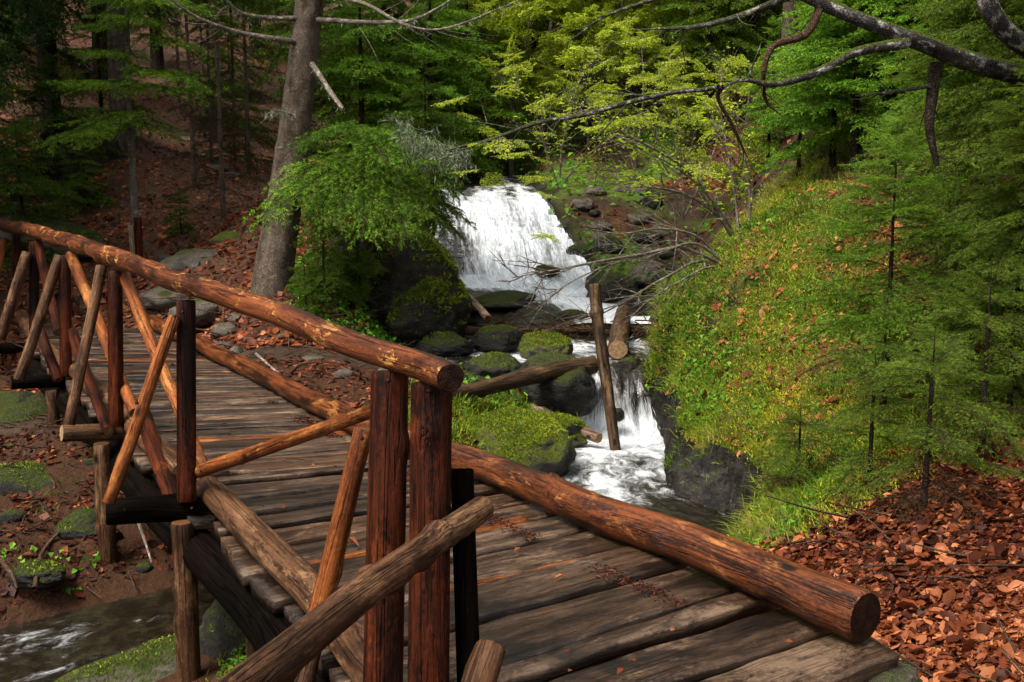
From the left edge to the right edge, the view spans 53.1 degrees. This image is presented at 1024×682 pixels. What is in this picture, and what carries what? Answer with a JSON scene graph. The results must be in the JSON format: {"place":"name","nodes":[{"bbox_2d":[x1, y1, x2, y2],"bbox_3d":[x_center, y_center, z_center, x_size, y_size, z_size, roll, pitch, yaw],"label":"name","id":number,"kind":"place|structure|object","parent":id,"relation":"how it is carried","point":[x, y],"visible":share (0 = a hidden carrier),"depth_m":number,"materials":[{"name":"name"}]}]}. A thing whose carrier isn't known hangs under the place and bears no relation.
{"place":"outdoors","nodes":[
{"label":"outdoors","id":0,"kind":"place"},
{"bbox_2d":[0,323,741,681],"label":"stream","id":1,"kind":"structure","parent":0,"point":[50,649],"depth_m":7.48,"materials":[{"name":"liquid"}]},
{"bbox_2d":[470,324,522,351],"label":"boulder","id":2,"kind":"object","parent":1,"relation":"in","point":[508,339],"visible":0.88,"depth_m":11.40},
{"bbox_2d":[517,332,573,358],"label":"boulder","id":3,"kind":"object","parent":1,"relation":"in","point":[526,351],"visible":0.64,"depth_m":11.12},
{"bbox_2d":[464,326,652,335],"bbox_3d":[0.517,-0.146,12.546,2.970,0.234,0.290,-1,8,-6],"label":"fallen log","id":4,"kind":"object","parent":1,"relation":"on","point":[471,330],"visible":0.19,"depth_m":12.59,"materials":[{"name":"brown wood"}]},
{"bbox_2d":[477,310,654,341],"bbox_3d":[0.854,-0.106,12.552,2.671,0.566,0.962,0,8,0],"label":"driftwood","id":5,"kind":"object","parent":4,"relation":"on","point":[554,325],"visible":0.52,"depth_m":12.43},
{"bbox_2d":[589,283,620,450],"bbox_3d":[0.849,0.248,9.524,0.150,1.534,0.684,-2,8,-16],"label":"stake","id":6,"kind":"object","parent":1,"relation":"in","point":[596,313],"visible":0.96,"depth_m":9.51,"materials":[{"name":"brown wood"}]},
{"bbox_2d":[608,305,631,359],"bbox_3d":[1.292,-0.135,12.201,0.234,0.344,2.474,1,8,7],"label":"fallen log","id":7,"kind":"object","parent":1,"relation":"on","point":[618,348],"visible":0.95,"depth_m":11.36,"materials":[{"name":"brown wood"}]},
{"bbox_2d":[0,0,1023,681],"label":"ground","id":8,"kind":"structure","parent":0,"point":[114,586],"depth_m":11.96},
{"bbox_2d":[0,44,44,216],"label":"spruce tree","id":9,"kind":"object","parent":8,"relation":"on","point":[2,65],"visible":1,"depth_m":13.04,"materials":[{"name":"green plant"}]},
{"bbox_2d":[0,390,46,423],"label":"boulder","id":10,"kind":"object","parent":8,"relation":"on","point":[11,402],"visible":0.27,"depth_m":9.16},
{"bbox_2d":[0,463,55,495],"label":"boulder","id":11,"kind":"object","parent":8,"relation":"on","point":[8,483],"visible":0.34,"depth_m":7.42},
{"bbox_2d":[0,65,62,214],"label":"spruce","id":12,"kind":"object","parent":8,"relation":"on","point":[27,169],"visible":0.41,"depth_m":15.51,"materials":[{"name":"green plant"}]},
{"bbox_2d":[7,560,65,589],"bbox_3d":[-2.914,1.436,6.299,0.370,0.152,0.325,0,8,0],"label":"boulder","id":13,"kind":"object","parent":8,"relation":"on","point":[48,577],"visible":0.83,"depth_m":6.18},
{"bbox_2d":[0,0,82,132],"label":"spruce tree","id":14,"kind":"object","parent":8,"relation":"on","point":[20,5],"visible":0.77,"depth_m":16.40,"materials":[{"name":"green plant"}]},
{"bbox_2d":[0,108,105,271],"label":"spruce","id":15,"kind":"object","parent":8,"relation":"on","point":[34,181],"visible":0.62,"depth_m":14.79,"materials":[{"name":"green plant"}]},
{"bbox_2d":[0,210,106,257],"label":"boulder","id":16,"kind":"object","parent":8,"relation":"on","point":[62,224],"visible":0.41,"depth_m":14.90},
{"bbox_2d":[0,49,127,208],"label":"spruce","id":17,"kind":"object","parent":8,"relation":"on","point":[67,108],"visible":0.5,"depth_m":16.62,"materials":[{"name":"green plant"}]},
{"bbox_2d":[54,508,95,539],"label":"boulder","id":18,"kind":"object","parent":8,"relation":"on","point":[85,527],"visible":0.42,"depth_m":6.86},
{"bbox_2d":[30,116,122,191],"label":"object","id":19,"kind":"object","parent":8,"relation":"on","point":[57,174],"visible":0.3,"depth_m":16.91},
{"bbox_2d":[45,138,118,213],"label":"spruce","id":20,"kind":"object","parent":8,"relation":"on","point":[85,185],"visible":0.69,"depth_m":16.04,"materials":[{"name":"green plant"}]},
{"bbox_2d":[0,0,169,126],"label":"spruce tree","id":21,"kind":"object","parent":8,"relation":"on","point":[51,48],"visible":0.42,"depth_m":18.74,"materials":[{"name":"green plant"}]},
{"bbox_2d":[27,0,159,144],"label":"spruce","id":22,"kind":"object","parent":8,"relation":"on","point":[104,65],"visible":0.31,"depth_m":19.75,"materials":[{"name":"green plant"}]},
{"bbox_2d":[106,2,136,149],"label":"tall spruce","id":23,"kind":"object","parent":8,"relation":"on","point":[115,103],"visible":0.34,"depth_m":17.86,"materials":[{"name":"brown plant"}]},
{"bbox_2d":[26,0,219,227],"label":"thin spruce","id":24,"kind":"object","parent":8,"relation":"on","point":[128,115],"visible":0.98,"depth_m":13.91,"materials":[{"name":"green plant"}]},
{"bbox_2d":[54,635,200,681],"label":"boulder","id":25,"kind":"object","parent":8,"relation":"on","point":[153,666],"visible":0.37,"depth_m":5.12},
{"bbox_2d":[130,0,191,72],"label":"spruce tree","id":26,"kind":"object","parent":8,"relation":"on","point":[157,56],"visible":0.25,"depth_m":29.78,"materials":[{"name":"green plant"}]},
{"bbox_2d":[140,286,191,309],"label":"rock","id":27,"kind":"object","parent":8,"relation":"on","point":[149,302],"visible":0.34,"depth_m":12.29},
{"bbox_2d":[135,0,243,186],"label":"spruce pole","id":28,"kind":"object","parent":8,"relation":"on","point":[193,144],"visible":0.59,"depth_m":16.98,"materials":[{"name":"green plant"}]},
{"bbox_2d":[160,249,218,270],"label":"rock","id":29,"kind":"object","parent":8,"relation":"on","point":[181,260],"visible":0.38,"depth_m":13.34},
{"bbox_2d":[164,0,259,157],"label":"spruce pole","id":30,"kind":"object","parent":8,"relation":"on","point":[194,29],"visible":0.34,"depth_m":18.31,"materials":[{"name":"green plant"}]},
{"bbox_2d":[199,599,245,663],"bbox_3d":[-1.417,1.581,5.495,0.581,0.461,0.633,-7,11,-41],"label":"boulder","id":31,"kind":"object","parent":8,"relation":"on","point":[229,639],"visible":0.17,"depth_m":5.28,"materials":[{"name":"stone"}]},
{"bbox_2d":[0,324,639,635],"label":"moss","id":32,"kind":"object","parent":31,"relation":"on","point":[68,521],"visible":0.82,"depth_m":7.61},
{"bbox_2d":[185,45,266,135],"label":"spruce","id":33,"kind":"object","parent":8,"relation":"on","point":[224,51],"visible":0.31,"depth_m":25.78,"materials":[{"name":"green plant"}]},
{"bbox_2d":[160,0,293,222],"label":"spruce pole","id":34,"kind":"object","parent":8,"relation":"on","point":[219,122],"visible":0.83,"depth_m":15.92,"materials":[{"name":"green plant"}]},
{"bbox_2d":[190,0,275,162],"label":"spruce pole","id":35,"kind":"object","parent":8,"relation":"on","point":[232,89],"visible":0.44,"depth_m":18.81,"materials":[{"name":"green plant"}]},
{"bbox_2d":[198,69,278,166],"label":"spruce","id":36,"kind":"object","parent":8,"relation":"on","point":[252,107],"visible":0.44,"depth_m":20.80,"materials":[{"name":"green plant"}]},
{"bbox_2d":[194,0,285,174],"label":"spruce pole","id":37,"kind":"object","parent":8,"relation":"on","point":[247,119],"visible":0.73,"depth_m":17.75,"materials":[{"name":"green plant"}]},
{"bbox_2d":[0,355,494,620],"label":"leaf litter","id":38,"kind":"object","parent":8,"relation":"on","point":[9,590],"visible":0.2,"depth_m":7.22,"materials":[{"name":"brown plant"}]},
{"bbox_2d":[0,4,517,393],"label":"leaf litter","id":39,"kind":"object","parent":8,"relation":"on","point":[240,338],"visible":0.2,"depth_m":14.54,"materials":[{"name":"brown plant"}]},
{"bbox_2d":[227,0,357,102],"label":"spruce tree","id":40,"kind":"object","parent":8,"relation":"on","point":[273,29],"visible":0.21,"depth_m":29.33,"materials":[{"name":"green plant"}]},
{"bbox_2d":[281,253,332,321],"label":"crag spruce","id":41,"kind":"object","parent":8,"relation":"on","point":[305,286],"visible":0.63,"depth_m":10.79,"materials":[{"name":"green plant"}]},
{"bbox_2d":[287,185,363,313],"bbox_3d":[-2.122,-0.938,11.312,0.978,1.595,0.906,1,8,4],"label":"crag spruce","id":42,"kind":"object","parent":8,"relation":"on","point":[324,271],"visible":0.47,"depth_m":11.26,"materials":[{"name":"green plant"}]},
{"bbox_2d":[263,0,410,160],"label":"spruce tree","id":43,"kind":"object","parent":8,"relation":"on","point":[326,109],"visible":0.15,"depth_m":24.45,"materials":[{"name":"green plant"}]},
{"bbox_2d":[163,0,523,295],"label":"spruce","id":44,"kind":"object","parent":8,"relation":"on","point":[290,183],"visible":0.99,"depth_m":10.88,"materials":[{"name":"green plant"}]},
{"bbox_2d":[308,0,441,165],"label":"young spruce","id":45,"kind":"object","parent":8,"relation":"on","point":[380,91],"visible":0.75,"depth_m":18.58,"materials":[{"name":"green plant"}]},
{"bbox_2d":[315,0,461,157],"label":"spruce tree","id":46,"kind":"object","parent":8,"relation":"on","point":[384,5],"visible":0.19,"depth_m":20.40,"materials":[{"name":"green plant"}]},
{"bbox_2d":[326,223,471,333],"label":"crag","id":47,"kind":"structure","parent":8,"relation":"on","point":[396,265],"depth_m":11.91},
{"bbox_2d":[327,198,390,308],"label":"crag spruce","id":48,"kind":"object","parent":47,"relation":"on","point":[364,266],"visible":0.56,"depth_m":11.72,"materials":[{"name":"green plant"}]},
{"bbox_2d":[321,222,471,329],"bbox_3d":[-1.516,-0.726,12.705,2.056,1.551,2.587,0,8,0],"label":"moss","id":49,"kind":"object","parent":47,"relation":"on","point":[441,248],"visible":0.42,"depth_m":11.92,"materials":[{"name":"plant"}]},
{"bbox_2d":[378,58,477,243],"bbox_3d":[-1.233,-2.597,14.449,1.511,2.659,1.630,2,8,17],"label":"crag spruce","id":50,"kind":"object","parent":47,"relation":"on","point":[418,123],"visible":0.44,"depth_m":14.27,"materials":[{"name":"green plant"}]},
{"bbox_2d":[411,134,465,244],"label":"crag spruce","id":51,"kind":"object","parent":47,"relation":"on","point":[443,198],"visible":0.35,"depth_m":13.50,"materials":[{"name":"green plant"}]},
{"bbox_2d":[285,229,530,409],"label":"plants","id":52,"kind":"object","parent":8,"relation":"on","point":[374,323],"visible":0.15,"depth_m":11.12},
{"bbox_2d":[344,0,501,178],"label":"young spruce","id":53,"kind":"object","parent":8,"relation":"on","point":[450,90],"visible":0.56,"depth_m":19.60,"materials":[{"name":"green plant"}]},
{"bbox_2d":[387,278,469,347],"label":"crag","id":54,"kind":"structure","parent":8,"relation":"on","point":[414,327],"depth_m":11.62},
{"bbox_2d":[413,331,474,356],"bbox_3d":[-0.761,0.050,11.486,0.633,0.318,0.672,-6,10,-36],"label":"boulder","id":55,"kind":"object","parent":8,"relation":"on","point":[448,347],"visible":0.76,"depth_m":11.25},
{"bbox_2d":[0,218,899,681],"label":"footbridge","id":56,"kind":"object","parent":8,"relation":"on","point":[434,576],"visible":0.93,"depth_m":4.10,"materials":[{"name":"brown wood"}]},
{"bbox_2d":[259,400,688,608],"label":"bark crumbs","id":57,"kind":"object","parent":56,"relation":"on","point":[638,584],"visible":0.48,"depth_m":4.25,"materials":[{"name":"brown wood"}]},
{"bbox_2d":[365,343,540,452],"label":"grass","id":58,"kind":"structure","parent":8,"relation":"on","point":[469,410],"depth_m":8.81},
{"bbox_2d":[398,0,545,177],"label":"young spruce","id":59,"kind":"object","parent":8,"relation":"on","point":[470,69],"visible":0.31,"depth_m":21.81,"materials":[{"name":"green plant"}]},
{"bbox_2d":[462,352,521,377],"bbox_3d":[-0.183,0.301,10.577,0.687,0.338,0.628,0,8,0],"label":"boulder","id":60,"kind":"object","parent":8,"relation":"on","point":[484,370],"visible":0.65,"depth_m":10.37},
{"bbox_2d":[477,290,535,309],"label":"rock","id":61,"kind":"object","parent":8,"relation":"on","point":[502,299],"visible":0.74,"depth_m":14.12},
{"bbox_2d":[0,74,1023,681],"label":"twig litter","id":62,"kind":"object","parent":8,"relation":"on","point":[906,660],"visible":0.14,"depth_m":6.53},
{"bbox_2d":[469,408,576,476],"bbox_3d":[-0.022,0.937,8.734,1.126,0.653,1.263,0,8,0],"label":"boulder","id":63,"kind":"object","parent":8,"relation":"on","point":[553,454],"visible":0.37,"depth_m":8.34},
{"bbox_2d":[411,330,589,462],"bbox_3d":[-0.200,0.501,9.863,1.858,0.802,3.636,0,8,0],"label":"moss","id":64,"kind":"object","parent":63,"relation":"on","point":[523,420],"visible":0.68,"depth_m":8.61,"materials":[{"name":"plant"}]},
{"bbox_2d":[458,0,591,142],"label":"beech tree","id":65,"kind":"object","parent":8,"relation":"on","point":[508,12],"visible":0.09,"depth_m":23.70,"materials":[{"name":"green plant"}]},
{"bbox_2d":[252,15,804,291],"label":"plants","id":66,"kind":"object","parent":8,"relation":"on","point":[646,137],"visible":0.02,"depth_m":20.25,"materials":[{"name":"plant"}]},
{"bbox_2d":[425,0,635,177],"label":"beech tree","id":67,"kind":"object","parent":8,"relation":"on","point":[525,44],"visible":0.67,"depth_m":21.63,"materials":[{"name":"green plant"}]},
{"bbox_2d":[216,235,866,660],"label":"grass","id":68,"kind":"structure","parent":8,"relation":"on","point":[676,345],"depth_m":8.22,"materials":[{"name":"plant"}]},
{"bbox_2d":[457,0,641,140],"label":"beech tree","id":69,"kind":"object","parent":8,"relation":"on","point":[569,36],"visible":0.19,"depth_m":23.23,"materials":[{"name":"green plant"}]},
{"bbox_2d":[516,352,598,416],"bbox_3d":[0.436,0.478,10.380,0.856,0.697,1.064,0,8,0],"label":"boulder","id":70,"kind":"object","parent":8,"relation":"on","point":[574,392],"visible":0.66,"depth_m":9.99,"materials":[{"name":"stone"}]},
{"bbox_2d":[452,356,598,399],"bbox_3d":[0.007,0.374,9.562,0.262,0.227,2.289,8,11,43],"label":"fallen log","id":71,"kind":"object","parent":70,"relation":"on","point":[546,372],"visible":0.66,"depth_m":9.65,"materials":[{"name":"brown wood"}]},
{"bbox_2d":[488,33,676,188],"bbox_3d":[1.330,-4.072,18.125,3.116,2.742,1.922,2,8,14],"label":"bare shrub","id":72,"kind":"object","parent":8,"relation":"on","point":[567,124],"visible":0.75,"depth_m":18.13,"materials":[{"name":"green plant"}]},
{"bbox_2d":[519,3,661,148],"bbox_3d":[1.802,-5.512,21.801,3.258,3.172,2.461,-3,9,-23],"label":"beech tree","id":73,"kind":"object","parent":8,"relation":"on","point":[542,77],"visible":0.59,"depth_m":21.42,"materials":[{"name":"green plant"}]},
{"bbox_2d":[486,195,732,343],"bbox_3d":[0.926,-0.650,9.868,2.768,1.543,1.234,-3,9,-23],"label":"bare shrub","id":74,"kind":"object","parent":8,"relation":"on","point":[657,252],"visible":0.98,"depth_m":9.90,"materials":[{"name":"brown plant"}]},
{"bbox_2d":[585,271,639,302],"bbox_3d":[1.440,-0.766,14.908,0.791,0.502,0.754,-7,11,-40],"label":"rock","id":75,"kind":"object","parent":8,"relation":"on","point":[626,282],"visible":0.58,"depth_m":14.66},
{"bbox_2d":[205,121,1023,681],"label":"moss","id":76,"kind":"object","parent":8,"relation":"on","point":[807,377],"visible":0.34,"depth_m":8.54,"materials":[{"name":"plant"}]},
{"bbox_2d":[210,133,1023,681],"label":"plants","id":77,"kind":"object","parent":8,"relation":"on","point":[238,661],"visible":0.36,"depth_m":8.19,"materials":[{"name":"plant"}]},
{"bbox_2d":[543,0,705,131],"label":"beech tree","id":78,"kind":"object","parent":8,"relation":"on","point":[644,21],"visible":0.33,"depth_m":22.18,"materials":[{"name":"green plant"}]},
{"bbox_2d":[228,135,1023,669],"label":"leaf litter","id":79,"kind":"object","parent":8,"relation":"on","point":[790,337],"visible":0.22,"depth_m":8.53,"materials":[{"name":"brown plant"}]},
{"bbox_2d":[553,21,705,168],"bbox_3d":[2.334,-4.807,20.347,3.153,3.069,2.382,-1,8,-9],"label":"beech tree","id":80,"kind":"object","parent":8,"relation":"on","point":[573,56],"visible":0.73,"depth_m":20.15,"materials":[{"name":"green plant"}]},
{"bbox_2d":[298,11,1017,295],"bbox_3d":[13.048,-10.857,27.614,32.303,17.041,31.924,0,8,0],"label":"foliage","id":81,"kind":"object","parent":8,"relation":"on","point":[686,185],"visible":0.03,"depth_m":19.42,"materials":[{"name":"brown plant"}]},
{"bbox_2d":[561,36,757,219],"bbox_3d":[2.219,-3.069,14.645,3.162,2.681,1.187,-1,8,-9],"label":"bare shrub","id":82,"kind":"object","parent":8,"relation":"on","point":[682,216],"visible":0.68,"depth_m":14.62,"materials":[{"name":"green plant"}]},
{"bbox_2d":[558,49,767,237],"bbox_3d":[1.686,-1.992,10.592,2.743,2.218,0.861,-6,10,-38],"label":"bare shrub","id":83,"kind":"object","parent":8,"relation":"on","point":[700,184],"visible":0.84,"depth_m":10.85,"materials":[{"name":"green plant"}]},
{"bbox_2d":[664,439,731,513],"bbox_3d":[1.634,1.119,8.448,0.757,0.907,2.184,0,8,0],"label":"boulder","id":84,"kind":"object","parent":8,"relation":"on","point":[714,493],"visible":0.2,"depth_m":7.79,"materials":[{"name":"stone"}]},
{"bbox_2d":[640,0,771,140],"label":"spruce tree","id":85,"kind":"object","parent":8,"relation":"on","point":[714,37],"visible":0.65,"depth_m":20.55,"materials":[{"name":"green plant"}]},
{"bbox_2d":[431,0,1023,243],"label":"leaning beech","id":86,"kind":"object","parent":8,"relation":"on","point":[1005,31],"visible":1,"depth_m":6.01,"materials":[{"name":"green plant"}]},
{"bbox_2d":[672,54,794,197],"bbox_3d":[3.755,-3.198,16.948,2.461,3.172,3.258,-1,8,-7],"label":"beech tree","id":87,"kind":"object","parent":8,"relation":"on","point":[709,101],"visible":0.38,"depth_m":16.38,"materials":[{"name":"green plant"}]},
{"bbox_2d":[693,0,802,75],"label":"spruce tree","id":88,"kind":"object","parent":8,"relation":"on","point":[774,10],"visible":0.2,"depth_m":23.66,"materials":[{"name":"green plant"}]},
{"bbox_2d":[729,16,792,158],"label":"young spruce","id":89,"kind":"object","parent":8,"relation":"on","point":[767,149],"visible":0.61,"depth_m":14.33,"materials":[{"name":"green plant"}]},
{"bbox_2d":[742,392,841,498],"bbox_3d":[1.824,0.780,6.724,0.636,0.879,0.784,-1,8,-9],"label":"spruce sapling","id":90,"kind":"object","parent":8,"relation":"on","point":[798,421],"visible":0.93,"depth_m":6.62,"materials":[{"name":"green plant"}]},
{"bbox_2d":[754,1,846,181],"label":"young spruce","id":91,"kind":"object","parent":8,"relation":"on","point":[799,131],"visible":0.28,"depth_m":12.47,"materials":[{"name":"green plant"}]},
{"bbox_2d":[752,0,905,172],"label":"young spruce","id":92,"kind":"object","parent":8,"relation":"on","point":[795,119],"visible":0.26,"depth_m":11.27,"materials":[{"name":"green plant"}]},
{"bbox_2d":[644,151,1022,546],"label":"plants","id":93,"kind":"object","parent":8,"relation":"on","point":[699,361],"visible":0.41,"depth_m":8.88,"materials":[{"name":"plant"}]},
{"bbox_2d":[753,0,924,172],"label":"young spruce","id":94,"kind":"object","parent":8,"relation":"on","point":[835,34],"visible":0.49,"depth_m":10.71,"materials":[{"name":"green plant"}]},
{"bbox_2d":[796,0,928,143],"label":"young spruce","id":95,"kind":"object","parent":8,"relation":"on","point":[894,97],"visible":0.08,"depth_m":11.05,"materials":[{"name":"green plant"}]},
{"bbox_2d":[755,115,1023,681],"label":"leaf litter","id":96,"kind":"object","parent":8,"relation":"on","point":[962,612],"visible":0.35,"depth_m":4.51,"materials":[{"name":"brown plant"}]},
{"bbox_2d":[769,112,1013,418],"bbox_3d":[2.544,-0.341,6.813,1.442,2.307,1.580,0,8,0],"label":"spruce sapling","id":97,"kind":"object","parent":8,"relation":"on","point":[900,308],"visible":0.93,"depth_m":6.64,"materials":[{"name":"green plant"}]},
{"bbox_2d":[864,661,922,681],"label":"boulder","id":98,"kind":"object","parent":8,"relation":"on","point":[902,672],"visible":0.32,"depth_m":3.45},
{"bbox_2d":[805,336,982,511],"bbox_3d":[2.155,0.559,5.853,1.064,1.192,0.863,5,10,32],"label":"spruce sapling","id":99,"kind":"object","parent":8,"relation":"on","point":[868,468],"visible":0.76,"depth_m":5.82,"materials":[{"name":"green plant"}]},
{"bbox_2d":[811,0,991,151],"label":"young spruce","id":100,"kind":"object","parent":8,"relation":"on","point":[899,19],"visible":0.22,"depth_m":10.35,"materials":[{"name":"green plant"}]},
{"bbox_2d":[820,0,1023,292],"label":"draping spruce","id":101,"kind":"object","parent":8,"relation":"on","point":[934,9],"visible":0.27,"depth_m":7.67,"materials":[{"name":"green plant"}]},
{"bbox_2d":[844,321,1023,526],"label":"spruce sapling","id":102,"kind":"object","parent":8,"relation":"on","point":[928,433],"visible":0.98,"depth_m":5.05,"materials":[{"name":"green plant"}]},
{"bbox_2d":[856,0,1013,177],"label":"spruce sapling","id":103,"kind":"object","parent":8,"relation":"on","point":[897,103],"visible":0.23,"depth_m":9.29,"materials":[{"name":"green plant"}]},
{"bbox_2d":[866,268,1023,475],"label":"spruce sapling","id":104,"kind":"object","parent":8,"relation":"on","point":[988,336],"visible":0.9,"depth_m":5.51,"materials":[{"name":"green plant"}]},
{"bbox_2d":[867,0,1023,360],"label":"draping spruce","id":105,"kind":"object","parent":8,"relation":"on","point":[964,144],"visible":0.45,"depth_m":6.64,"materials":[{"name":"green plant"}]},
{"bbox_2d":[907,58,1023,436],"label":"draping spruce","id":106,"kind":"object","parent":8,"relation":"on","point":[1012,263],"visible":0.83,"depth_m":5.82,"materials":[{"name":"green plant"}]},
{"bbox_2d":[431,175,650,323],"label":"waterfall","id":107,"kind":"structure","parent":0,"point":[467,259],"depth_m":15.97,"materials":[{"name":"liquid"}]},
{"bbox_2d":[431,191,592,302],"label":"water threads","id":108,"kind":"object","parent":107,"relation":"on","point":[563,282],"visible":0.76,"depth_m":15.83,"materials":[{"name":"white"}]},
{"bbox_2d":[631,95,1023,550],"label":"grass","id":109,"kind":"structure","parent":0,"point":[797,312],"depth_m":8.63,"materials":[{"name":"plant"}]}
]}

